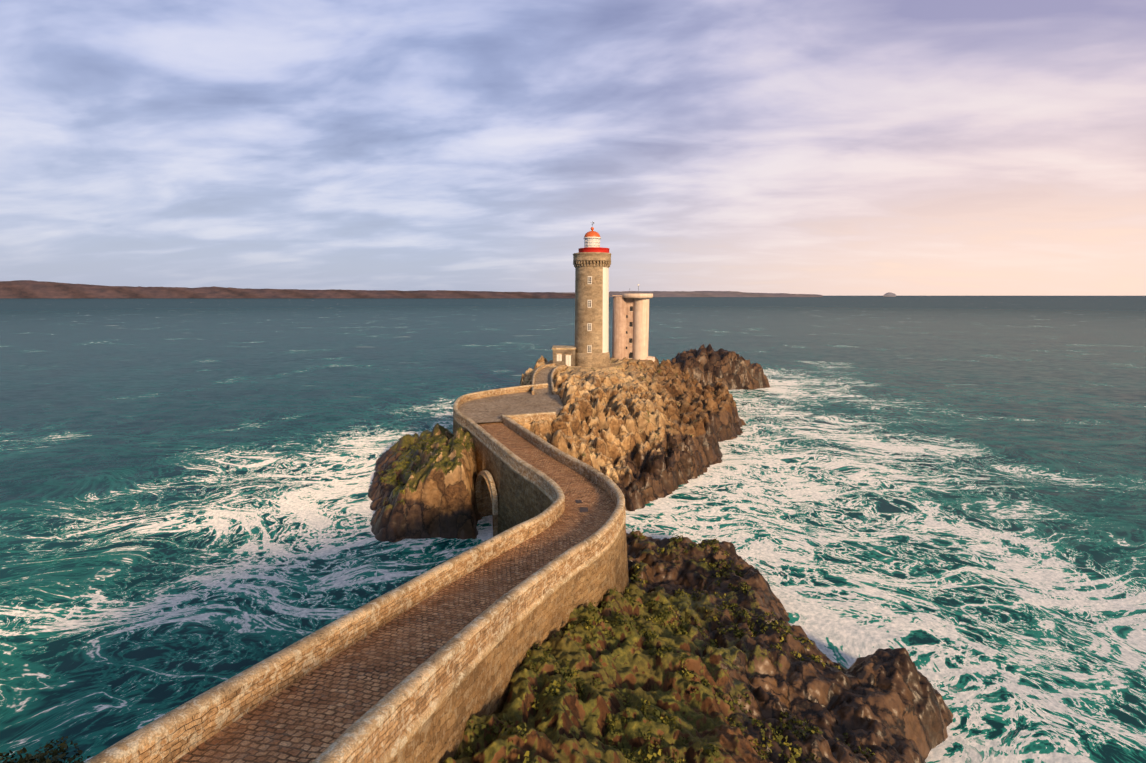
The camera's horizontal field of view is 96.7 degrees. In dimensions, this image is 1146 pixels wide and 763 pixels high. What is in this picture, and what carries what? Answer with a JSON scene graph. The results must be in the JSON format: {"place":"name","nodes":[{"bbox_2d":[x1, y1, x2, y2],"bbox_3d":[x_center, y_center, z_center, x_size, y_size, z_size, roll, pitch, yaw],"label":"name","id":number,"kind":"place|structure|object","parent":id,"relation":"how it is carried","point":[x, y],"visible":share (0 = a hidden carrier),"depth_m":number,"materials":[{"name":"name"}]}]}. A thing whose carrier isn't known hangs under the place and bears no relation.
{"place":"outdoors","nodes":[
{"label":"outdoors","id":0,"kind":"place"},
{"bbox_2d":[0,280,574,297],"bbox_3d":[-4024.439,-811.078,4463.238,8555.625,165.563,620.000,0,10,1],"label":"headland","id":1,"kind":"structure","parent":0,"point":[25,289],"depth_m":4191.36,"materials":[{"name":"brown stone"}]},
{"bbox_2d":[85,418,564,762],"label":"bridge parapet","id":2,"kind":"structure","parent":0,"point":[531,500],"depth_m":18.05,"materials":[{"name":"beige stone"}]},
{"bbox_2d":[173,422,615,762],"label":"bridge deck cobbles","id":3,"kind":"object","parent":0,"point":[312,716],"visible":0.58,"depth_m":17.77,"materials":[{"name":"brown stone"}]},
{"bbox_2d":[575,500,587,511],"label":"drain covers","id":4,"kind":"object","parent":3,"relation":"in","point":[583,509],"visible":0.79,"depth_m":37.40,"materials":[{"name":"metal"}]},
{"bbox_2d":[458,391,562,423],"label":"landing floor","id":5,"kind":"structure","parent":0,"point":[488,409],"depth_m":71.65,"materials":[{"name":"beige stone"}]},
{"bbox_2d":[453,383,547,434],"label":"landing parapet","id":6,"kind":"structure","parent":5,"relation":"on","point":[459,418],"depth_m":76.78,"materials":[{"name":"stone"}]},
{"bbox_2d":[534,367,553,394],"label":"ramp floor","id":7,"kind":"structure","parent":5,"relation":"on","point":[543,375],"depth_m":89.38,"materials":[{"name":"beige stone"}]},
{"bbox_2d":[0,296,1145,762],"bbox_3d":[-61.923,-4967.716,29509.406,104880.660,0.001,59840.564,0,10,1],"label":"sea","id":8,"kind":"structure","parent":0,"point":[948,492],"depth_m":66.53,"materials":[{"name":"liquid"}]},
{"bbox_2d":[883,292,895,296],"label":"islets","id":9,"kind":"object","parent":8,"relation":"on","point":[888,294],"visible":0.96,"depth_m":8807.30,"materials":[{"name":"grey stone"}]},
{"bbox_2d":[0,0,1145,295],"label":"sky","id":10,"kind":"structure","parent":0,"point":[819,147],"materials":[{"name":"blue"}]},
{"bbox_2d":[367,344,952,762],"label":"rocks","id":11,"kind":"object","parent":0,"point":[640,433],"visible":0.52,"depth_m":30.02,"materials":[{"name":"rock"},{"name":"moss"}]},
{"bbox_2d":[0,736,93,762],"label":"bush","id":12,"kind":"object","parent":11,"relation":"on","point":[39,756],"visible":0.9,"depth_m":11.74,"materials":[{"name":"green plant"}]},
{"bbox_2d":[312,414,628,762],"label":"bridge parapet","id":13,"kind":"structure","parent":11,"relation":"on","point":[424,711],"depth_m":18.97,"materials":[{"name":"beige stone"}]},
{"bbox_2d":[476,474,497,536],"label":"arch intrados","id":14,"kind":"object","parent":11,"relation":"on","point":[487,507],"visible":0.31,"depth_m":56.98,"materials":[{"name":"beige stone"}]},
{"bbox_2d":[475,470,497,514],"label":"arch ring voussoirs","id":15,"kind":"object","parent":14,"relation":"attached to","point":[488,475],"visible":0.88,"depth_m":52.10,"materials":[{"name":"stone"}]},
{"bbox_2d":[503,411,555,425],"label":"parapet wall","id":16,"kind":"structure","parent":11,"relation":"on","point":[530,418],"depth_m":64.38,"materials":[{"name":"stone"}]},
{"bbox_2d":[532,363,555,394],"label":"ramp wall","id":17,"kind":"structure","parent":11,"relation":"on","point":[537,370],"depth_m":94.68,"materials":[{"name":"stone"}]},
{"bbox_2d":[551,365,566,393],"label":"ramp wall","id":18,"kind":"structure","parent":11,"relation":"on","point":[556,369],"depth_m":95.34,"materials":[{"name":"stone"}]},
{"bbox_2d":[548,346,580,369],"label":"small building","id":19,"kind":"structure","parent":11,"relation":"on","point":[563,355],"depth_m":101.50,"materials":[{"name":"beige stone"}]},
{"bbox_2d":[573,222,610,366],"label":"lighthouse tower","id":20,"kind":"structure","parent":11,"relation":"on","point":[592,261],"depth_m":99.94,"materials":[{"name":"beige stone"}]},
{"bbox_2d":[377,428,874,762],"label":"shrub tufts","id":21,"kind":"object","parent":11,"relation":"on","point":[649,755],"visible":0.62,"depth_m":24.42,"materials":[{"name":"green plant"}]},
{"bbox_2d":[611,284,654,361],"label":"signal tower","id":22,"kind":"structure","parent":11,"relation":"on","point":[630,329],"depth_m":112.19,"materials":[{"name":"concrete"}]},
{"bbox_2d":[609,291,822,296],"bbox_3d":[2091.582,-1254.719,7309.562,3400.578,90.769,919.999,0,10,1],"label":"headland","id":23,"kind":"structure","parent":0,"point":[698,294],"depth_m":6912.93,"materials":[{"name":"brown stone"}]}
]}

